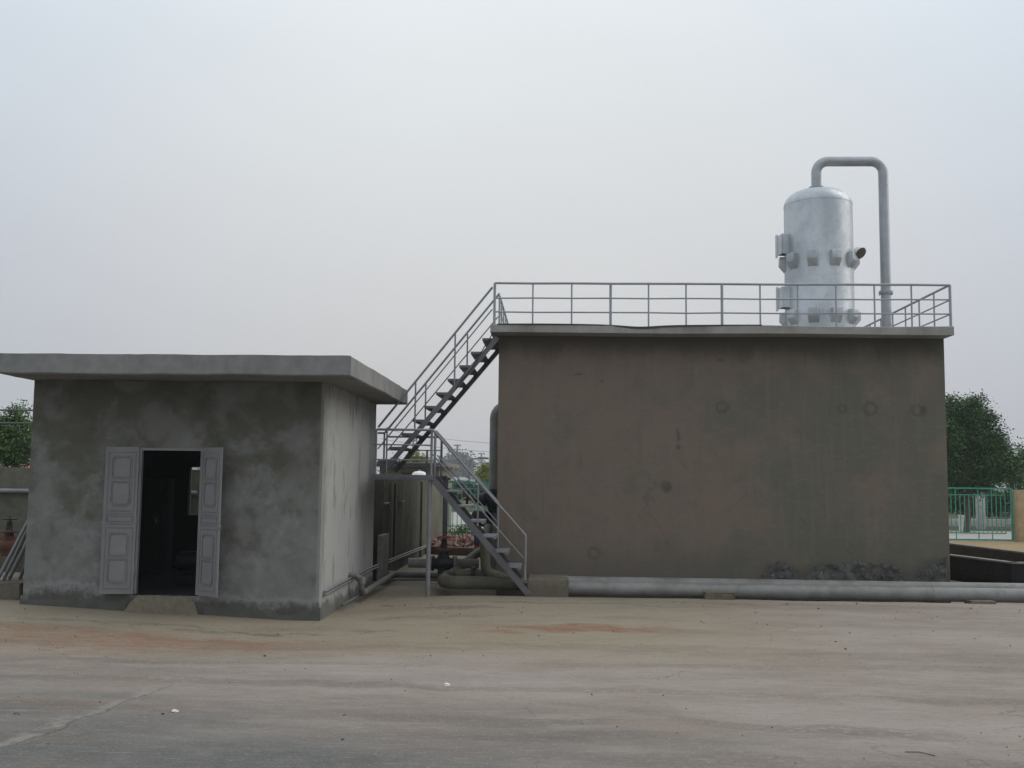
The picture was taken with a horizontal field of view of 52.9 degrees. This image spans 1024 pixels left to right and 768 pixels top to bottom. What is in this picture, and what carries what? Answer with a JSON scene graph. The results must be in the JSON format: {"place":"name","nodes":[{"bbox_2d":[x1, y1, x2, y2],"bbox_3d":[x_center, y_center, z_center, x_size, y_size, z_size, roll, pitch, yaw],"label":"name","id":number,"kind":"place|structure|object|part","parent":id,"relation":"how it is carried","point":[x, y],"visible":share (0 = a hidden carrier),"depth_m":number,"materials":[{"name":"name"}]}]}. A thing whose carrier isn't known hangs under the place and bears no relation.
{"place":"outdoors","nodes":[
{"label":"outdoors","id":0,"kind":"place"},
{"bbox_2d":[172,551,196,583],"bbox_3d":[-4.632,2.590,16.485,1.200,1.110,1.100,0,-5,2],"label":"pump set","id":1,"kind":"object","parent":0,"point":[185,561],"visible":0.22,"depth_m":16.04,"materials":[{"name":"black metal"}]},
{"bbox_2d":[408,555,478,570],"bbox_3d":[-1.250,3.272,18.794,1.284,0.280,0.280,0,-5,2],"label":"valve line pipe","id":2,"kind":"object","parent":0,"point":[421,563],"visible":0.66,"depth_m":18.73,"materials":[{"name":"grey metal"}]},
{"bbox_2d":[432,535,453,573],"bbox_3d":[-1.249,3.108,18.810,0.400,0.710,0.280,0,-5,2],"label":"gate valve","id":3,"kind":"object","parent":2,"relation":"attached to","point":[442,561],"visible":0.94,"depth_m":18.71,"materials":[{"name":"black metal"}]},
{"bbox_2d":[451,512,471,523],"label":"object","id":4,"kind":"structure","parent":0,"point":[456,520],"depth_m":48.46,"materials":[{"name":"white"}]},
{"bbox_2d":[473,534,479,557],"bbox_3d":[-0.853,3.963,25.297,0.200,0.680,0.200,0,-5,2],"label":"blue pump","id":5,"kind":"object","parent":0,"point":[476,542],"visible":0.35,"depth_m":25.23,"materials":[{"name":"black metal"}]},
{"bbox_2d":[0,524,1023,767],"bbox_3d":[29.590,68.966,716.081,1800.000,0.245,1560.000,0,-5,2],"label":"ground","id":6,"kind":"structure","parent":0,"point":[889,700],"depth_m":9.58,"materials":[{"name":"grey concrete"}]},
{"bbox_2d":[0,577,23,599],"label":"concrete footing","id":7,"kind":"object","parent":6,"relation":"on","point":[12,589],"visible":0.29,"depth_m":14.85,"materials":[{"name":"grey concrete"}]},
{"bbox_2d":[0,520,26,577],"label":"scaffold pipe","id":8,"kind":"object","parent":7,"relation":"on","point":[15,545],"visible":0.48,"depth_m":15.14,"materials":[{"name":"grey metal"}]},
{"bbox_2d":[2,530,25,580],"bbox_3d":[-7.199,2.197,15.271,0.666,1.438,0.052,0,-5,2],"label":"scaffold pipe","id":9,"kind":"object","parent":7,"relation":"on","point":[19,546],"visible":0.5,"depth_m":15.22,"materials":[{"name":"grey metal"}]},
{"bbox_2d":[7,541,25,579],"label":"scaffold pipe","id":10,"kind":"object","parent":7,"relation":"on","point":[16,564],"visible":0.34,"depth_m":15.31,"materials":[{"name":"grey metal"}]},
{"bbox_2d":[18,565,23,578],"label":"scaffold pipe","id":11,"kind":"object","parent":7,"relation":"on","point":[21,574],"visible":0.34,"depth_m":15.40,"materials":[{"name":"grey metal"}]},
{"bbox_2d":[0,399,32,467],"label":"leafy tree","id":12,"kind":"object","parent":6,"relation":"on","point":[14,453],"visible":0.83,"depth_m":30.38,"materials":[{"name":"green plant"}]},
{"bbox_2d":[0,353,407,620],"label":"concrete shed","id":13,"kind":"structure","parent":6,"relation":"on","point":[279,450],"depth_m":14.54,"materials":[{"name":"grey paint"}]},
{"bbox_2d":[99,447,139,593],"bbox_3d":[-5.518,1.908,14.455,0.503,2.052,0.061,1,-5,-4],"label":"door","id":14,"kind":"structure","parent":13,"relation":"in","point":[117,567],"depth_m":14.46,"materials":[{"name":"grey paint"}]},
{"bbox_2d":[139,478,174,573],"bbox_3d":[-6.143,2.424,17.643,0.480,1.600,0.550,0,-5,2],"label":"switch cabinet","id":15,"kind":"object","parent":13,"relation":"on","point":[156,534],"visible":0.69,"depth_m":17.43,"materials":[{"name":"grey metal"}]},
{"bbox_3d":[-6.152,2.387,17.411,0.400,1.430,0.020,0,-5,2],"label":"cabinet door","id":16,"kind":"part","parent":15,"relation":"part of","materials":[{"name":"grey metal"}]},
{"bbox_2d":[196,447,222,597],"bbox_3d":[-4.202,1.907,14.282,0.512,2.052,0.061,-4,-7,39],"label":"door","id":17,"kind":"structure","parent":13,"relation":"in","point":[212,458],"depth_m":14.27,"materials":[{"name":"grey paint"}]},
{"bbox_2d":[0,467,442,584],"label":"concrete basin","id":18,"kind":"object","parent":6,"relation":"on","point":[411,523],"visible":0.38,"depth_m":20.09,"materials":[{"name":"grey concrete"}]},
{"bbox_2d":[0,409,32,423],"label":"pipe rack","id":19,"kind":"object","parent":18,"relation":"on","point":[16,410],"depth_m":24.52,"materials":[{"name":"grey metal"}]},
{"bbox_2d":[0,488,197,494],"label":"wall pipe","id":20,"kind":"object","parent":18,"relation":"attached to","point":[8,490],"depth_m":19.94,"materials":[{"name":"grey metal"}]},
{"bbox_2d":[324,547,425,595],"bbox_3d":[-2.286,3.842,22.915,0.046,0.264,16.881,0,-5,2],"label":"conduit","id":21,"kind":"object","parent":18,"relation":"attached to","point":[334,589],"visible":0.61,"depth_m":17.75,"materials":[{"name":"grey metal"}]},
{"bbox_2d":[324,543,431,592],"bbox_3d":[-2.286,3.797,22.919,0.046,0.264,16.881,0,-5,2],"label":"conduit","id":22,"kind":"object","parent":18,"relation":"attached to","point":[341,582],"visible":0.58,"depth_m":17.75,"materials":[{"name":"grey metal"}]},
{"bbox_2d":[383,502,389,559],"bbox_3d":[-2.423,2.847,19.773,0.044,1.141,0.671,0,-5,2],"label":"wall conduit","id":23,"kind":"object","parent":18,"relation":"attached to","point":[388,521],"depth_m":20.09,"materials":[{"name":"grey metal"}]},
{"bbox_2d":[393,483,395,556],"bbox_3d":[-2.385,2.782,20.898,0.034,1.520,0.036,0,-5,2],"label":"wall conduit","id":24,"kind":"object","parent":18,"relation":"attached to","point":[394,520],"depth_m":20.88,"materials":[{"name":"black metal"}]},
{"bbox_2d":[412,469,425,474],"bbox_3d":[-2.661,3.032,29.480,0.467,1.166,0.467,0,-5,2],"label":"white pressure tank","id":25,"kind":"object","parent":18,"relation":"on","point":[418,472],"visible":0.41,"depth_m":29.38,"materials":[{"name":"metal"}]},
{"bbox_2d":[341,578,437,605],"bbox_3d":[-2.335,3.477,17.406,1.084,0.048,4.124,-1,-6,19],"label":"thin pipe","id":26,"kind":"object","parent":6,"relation":"on","point":[357,596],"visible":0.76,"depth_m":19.13,"materials":[{"name":"grey metal"}]},
{"bbox_2d":[348,571,437,595],"bbox_3d":[-2.047,3.352,18.078,0.900,0.389,3.580,0,-5,6],"label":"ground drain pipe","id":27,"kind":"object","parent":6,"relation":"on","point":[363,590],"visible":0.94,"depth_m":17.92,"materials":[{"name":"grey metal"}]},
{"bbox_2d":[396,449,433,461],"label":"leafy tree","id":28,"kind":"object","parent":6,"relation":"on","point":[418,456],"visible":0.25,"depth_m":41.99,"materials":[{"name":"green plant"}]},
{"bbox_2d":[377,462,459,531],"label":"pump house","id":29,"kind":"structure","parent":6,"relation":"on","point":[407,469],"depth_m":34.06,"materials":[{"name":"grey concrete"}]},
{"bbox_2d":[372,336,530,596],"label":"steel staircase","id":30,"kind":"structure","parent":6,"relation":"on","point":[478,531],"depth_m":17.79,"materials":[{"name":"grey metal"}]},
{"bbox_2d":[388,436,442,475],"bbox_3d":[-1.822,1.373,19.378,1.034,0.788,0.044,0,-5,2],"label":"stair railing","id":31,"kind":"object","parent":30,"relation":"on","point":[440,450],"visible":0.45,"depth_m":19.36,"materials":[{"name":"grey metal"}]},
{"bbox_2d":[377,287,492,474],"bbox_3d":[-1.352,-0.070,18.116,2.006,3.339,0.040,0,-5,2],"label":"stair railing","id":32,"kind":"object","parent":30,"relation":"on","point":[433,359],"visible":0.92,"depth_m":18.12,"materials":[{"name":"grey metal"}]},
{"bbox_2d":[378,293,499,474],"bbox_3d":[-1.379,-0.013,19.439,2.276,3.468,0.040,0,-5,2],"label":"stair railing","id":33,"kind":"object","parent":30,"relation":"on","point":[440,365],"visible":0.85,"depth_m":19.44,"materials":[{"name":"grey metal"}]},
{"bbox_2d":[373,428,526,579],"bbox_3d":[-1.039,1.977,17.067,2.584,2.466,0.042,0,-5,2],"label":"stair railing","id":34,"kind":"object","parent":30,"relation":"on","point":[432,455],"visible":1,"depth_m":17.11,"materials":[{"name":"grey metal"}]},
{"bbox_2d":[433,430,498,546],"bbox_3d":[-0.795,1.805,17.797,1.158,2.001,0.044,0,-5,2],"label":"stair railing","id":35,"kind":"object","parent":30,"relation":"on","point":[434,473],"visible":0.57,"depth_m":17.81,"materials":[{"name":"grey metal"}]},
{"bbox_2d":[431,542,473,555],"bbox_3d":[-1.003,4.449,27.946,2.349,0.300,4.452,0,-5,2],"label":"brick planter","id":36,"kind":"object","parent":6,"relation":"on","point":[461,551],"visible":0.27,"depth_m":25.80,"materials":[{"name":"brick"}]},
{"bbox_2d":[431,534,473,546],"bbox_3d":[-1.012,4.254,27.755,2.525,0.345,3.452,0,-5,2],"label":"rubble","id":37,"kind":"object","parent":36,"relation":"in","point":[455,540],"visible":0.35,"depth_m":27.07,"materials":[{"name":"brick"}]},
{"bbox_2d":[448,523,467,535],"bbox_3d":[-1.829,4.860,34.062,0.853,0.678,0.767,0,-5,2],"label":"garden plant","id":38,"kind":"object","parent":6,"relation":"on","point":[454,531],"visible":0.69,"depth_m":33.98,"materials":[{"name":"green plant"}]},
{"bbox_2d":[455,524,471,535],"bbox_3d":[-1.567,4.828,33.569,0.855,0.639,0.747,-1,-5,15],"label":"garden plant","id":39,"kind":"object","parent":6,"relation":"on","point":[465,529],"visible":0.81,"depth_m":33.56,"materials":[{"name":"green plant"}]},
{"bbox_2d":[447,481,486,532],"bbox_3d":[-2.404,4.324,36.184,2.995,1.808,0.060,0,-5,2],"label":"fence panel","id":40,"kind":"object","parent":6,"relation":"on","point":[453,488],"visible":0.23,"depth_m":36.17,"materials":[{"name":"green paint"}]},
{"bbox_2d":[472,461,488,508],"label":"leafy tree","id":41,"kind":"object","parent":6,"relation":"on","point":[482,472],"visible":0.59,"depth_m":59.61,"materials":[{"name":"green plant"}]},
{"bbox_2d":[479,523,509,576],"bbox_3d":[-0.251,3.053,18.546,0.633,1.015,1.378,0,-5,2],"label":"riser pipe","id":42,"kind":"object","parent":6,"relation":"on","point":[486,568],"visible":0.69,"depth_m":17.91,"materials":[{"name":"grey metal"}]},
{"bbox_2d":[456,567,484,575],"bbox_3d":[-0.722,3.336,18.113,0.531,0.250,0.250,0,-5,2],"label":"flanged spool","id":43,"kind":"object","parent":42,"relation":"attached to","point":[472,571],"visible":0.59,"depth_m":18.04,"materials":[{"name":"black metal"}]},
{"bbox_2d":[0,452,1022,489],"bbox_3d":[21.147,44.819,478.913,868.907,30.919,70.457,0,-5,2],"label":"distant woods","id":44,"kind":"object","parent":6,"relation":"on","point":[487,464],"visible":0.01,"depth_m":468.67,"materials":[{"name":"green plant"}]},
{"bbox_2d":[5,597,1020,767],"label":"grit","id":45,"kind":"object","parent":6,"relation":"on","point":[570,674],"visible":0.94,"depth_m":12.15,"materials":[{"name":"stone"}]},
{"bbox_2d":[527,574,568,596],"bbox_3d":[0.610,3.506,17.444,0.683,0.477,1.159,0,-5,2],"label":"concrete footing","id":46,"kind":"object","parent":6,"relation":"on","point":[547,585],"visible":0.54,"depth_m":16.89,"materials":[{"name":"grey concrete"}]},
{"bbox_2d":[702,591,734,599],"bbox_3d":[3.385,3.564,16.886,0.487,0.323,0.309,0,-5,2],"label":"concrete footing","id":47,"kind":"object","parent":6,"relation":"on","point":[715,595],"visible":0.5,"depth_m":16.75,"materials":[{"name":"grey concrete"}]},
{"bbox_2d":[490,323,953,602],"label":"concrete tank building","id":48,"kind":"structure","parent":6,"relation":"on","point":[752,452],"depth_m":18.11,"materials":[{"name":"grey concrete"}]},
{"bbox_2d":[456,332,492,388],"bbox_3d":[-0.653,-0.435,18.091,0.660,1.060,0.018,0,-5,2],"label":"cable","id":49,"kind":"object","parent":48,"relation":"hanging from","point":[475,361],"visible":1,"depth_m":18.08,"materials":[{"name":"black metal"}]},
{"bbox_2d":[465,404,497,569],"bbox_3d":[-0.307,2.149,20.117,1.200,3.645,0.397,0,-5,2],"label":"tall silver pipe","id":50,"kind":"object","parent":48,"relation":"attached to","point":[485,499],"visible":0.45,"depth_m":20.02,"materials":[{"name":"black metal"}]},
{"bbox_2d":[498,295,508,323],"bbox_3d":[-0.123,-1.034,22.246,0.042,0.790,5.542,0,-5,2],"label":"roof railing","id":51,"kind":"object","parent":48,"relation":"on","point":[500,317],"visible":0.35,"depth_m":20.20,"materials":[{"name":"grey metal"}]},
{"bbox_2d":[493,282,951,326],"bbox_3d":[3.649,-1.368,18.041,7.967,0.825,0.049,0,-5,2],"label":"roof railing","id":52,"kind":"object","parent":48,"relation":"on","point":[610,298],"visible":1,"depth_m":18.03,"materials":[{"name":"grey metal"}]},
{"bbox_2d":[775,187,860,326],"bbox_3d":[6.126,-2.180,20.658,1.631,3.486,1.564,0,-5,2],"label":"silver filter vessel","id":53,"kind":"object","parent":48,"relation":"on","point":[814,243],"visible":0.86,"depth_m":20.13,"materials":[{"name":"paint"}]},
{"bbox_2d":[809,157,892,326],"bbox_3d":[6.801,-2.639,20.674,1.626,3.939,0.300,0,-5,2],"label":"overhead outlet pipe","id":54,"kind":"object","parent":53,"relation":"attached to","point":[880,166],"visible":0.8,"depth_m":20.66,"materials":[{"name":"silver metal"}]},
{"bbox_2d":[853,246,865,258],"bbox_3d":[6.760,-2.509,20.291,0.251,0.384,0.402,5,-7,-39],"label":"pipe nozzle","id":55,"kind":"object","parent":53,"relation":"attached to","point":[860,251],"visible":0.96,"depth_m":20.17,"materials":[{"name":"white metal"}]},
{"bbox_2d":[864,286,948,326],"bbox_3d":[7.748,-1.029,21.300,0.042,0.790,6.825,0,-5,2],"label":"roof railing","id":56,"kind":"object","parent":48,"relation":"on","point":[918,301],"visible":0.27,"depth_m":19.37,"materials":[{"name":"grey metal"}]},
{"bbox_2d":[438,570,1023,589],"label":"long pipe","id":57,"kind":"object","parent":6,"relation":"on","point":[447,580],"visible":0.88,"depth_m":17.44,"materials":[{"name":"grey metal"}]},
{"bbox_2d":[446,547,479,575],"bbox_3d":[-0.881,3.362,19.349,0.166,0.438,2.395,0,-5,11],"label":"branch pipe","id":58,"kind":"object","parent":57,"relation":"attached to","point":[475,554],"visible":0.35,"depth_m":19.56,"materials":[{"name":"grey metal"}]},
{"bbox_2d":[568,581,1023,602],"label":"long pipe","id":59,"kind":"object","parent":6,"relation":"on","point":[872,593],"visible":0.93,"depth_m":16.90,"materials":[{"name":"grey metal"}]},
{"bbox_2d":[905,751,934,755],"bbox_3d":[2.890,2.613,7.294,0.200,0.012,0.025,-2,-6,27],"label":"twig","id":60,"kind":"object","parent":6,"relation":"on","point":[919,752],"visible":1,"depth_m":7.30,"materials":[{"name":"grey plant"}]},
{"bbox_2d":[958,515,963,530],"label":"marker post","id":61,"kind":"object","parent":6,"relation":"on","point":[962,521],"visible":0.51,"depth_m":42.73,"materials":[{"name":"white concrete"}]},
{"bbox_2d":[949,519,1010,526],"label":"wall","id":62,"kind":"structure","parent":6,"relation":"on","point":[955,521],"depth_m":47.74,"materials":[{"name":"grey concrete"}]},
{"bbox_2d":[964,600,995,603],"bbox_3d":[7.599,3.633,16.716,0.420,0.254,0.290,0,-5,2],"label":"concrete footing","id":63,"kind":"object","parent":6,"relation":"on","point":[980,601],"visible":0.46,"depth_m":16.59,"materials":[{"name":"grey concrete"}]},
{"bbox_2d":[975,492,985,528],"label":"concrete post","id":64,"kind":"object","parent":6,"relation":"on","point":[981,518],"visible":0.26,"depth_m":44.74,"materials":[{"name":"grey concrete"}]},
{"bbox_2d":[948,487,1013,540],"bbox_3d":[15.700,4.467,35.422,2.995,1.808,0.060,0,-5,2],"label":"fence panel","id":65,"kind":"object","parent":6,"relation":"on","point":[1011,506],"visible":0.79,"depth_m":35.39,"materials":[{"name":"green paint"}]},
{"bbox_2d":[945,389,1023,531],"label":"leafy tree","id":66,"kind":"object","parent":6,"relation":"on","point":[977,456],"visible":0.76,"depth_m":41.80,"materials":[{"name":"green plant"}]},
{"bbox_2d":[949,542,1023,582],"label":"drainage basin","id":67,"kind":"object","parent":6,"relation":"on","point":[974,563],"visible":0.52,"depth_m":20.15,"materials":[{"name":"black concrete"}]},
{"bbox_2d":[1005,436,1023,490],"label":"leafy tree","id":68,"kind":"object","parent":6,"relation":"on","point":[1022,464],"visible":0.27,"depth_m":45.79,"materials":[{"name":"green plant"}]},
{"bbox_2d":[1013,490,1023,541],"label":"boundary pier","id":69,"kind":"structure","parent":6,"relation":"on","point":[1018,507],"depth_m":35.06,"materials":[{"name":"beige concrete"}]},
{"bbox_2d":[0,0,1023,486],"label":"sky","id":70,"kind":"structure","parent":0,"point":[353,178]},
{"bbox_2d":[451,524,1011,539],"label":"road","id":71,"kind":"structure","parent":0,"point":[975,536],"depth_m":38.93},
{"bbox_2d":[452,485,1016,530],"bbox_3d":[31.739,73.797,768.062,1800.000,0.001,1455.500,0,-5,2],"label":"field","id":72,"kind":"structure","parent":0,"point":[953,527],"depth_m":60.48,"materials":[{"name":"beige plant"}]},
{"bbox_2d":[428,449,484,478],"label":"leafy tree","id":73,"kind":"object","parent":72,"relation":"on","point":[461,471],"visible":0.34,"depth_m":397.26,"materials":[{"name":"green plant"}]},
{"bbox_2d":[452,477,472,484],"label":"distant house","id":74,"kind":"structure","parent":72,"relation":"on","point":[462,478],"depth_m":262.39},
{"bbox_2d":[452,477,484,507],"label":"hedge","id":75,"kind":"object","parent":72,"relation":"on","point":[469,485],"visible":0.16,"depth_m":61.61,"materials":[{"name":"green plant"}]},
{"bbox_2d":[471,466,480,484],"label":"distant house","id":76,"kind":"structure","parent":72,"relation":"on","point":[476,469],"depth_m":329.45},
{"bbox_2d":[468,457,488,481],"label":"street lamp","id":77,"kind":"object","parent":72,"relation":"on","point":[470,463],"visible":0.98,"depth_m":169.71,"materials":[{"name":"grey metal"}]},
{"bbox_2d":[948,486,1014,518],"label":"hedge","id":78,"kind":"object","parent":72,"relation":"on","point":[994,501],"visible":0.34,"depth_m":48.43,"materials":[{"name":"green plant"}]},
{"bbox_2d":[949,541,1023,550],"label":"soil","id":79,"kind":"structure","parent":0,"point":[1010,545],"depth_m":33.41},
{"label":"valve pipe","id":80,"kind":"object","parent":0,"visible":0},
{"bbox_2d":[0,516,20,556],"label":"gate valve","id":81,"kind":"object","parent":80,"relation":"attached to","point":[7,540],"visible":0.89,"depth_m":18.42,"materials":[{"name":"red metal"}]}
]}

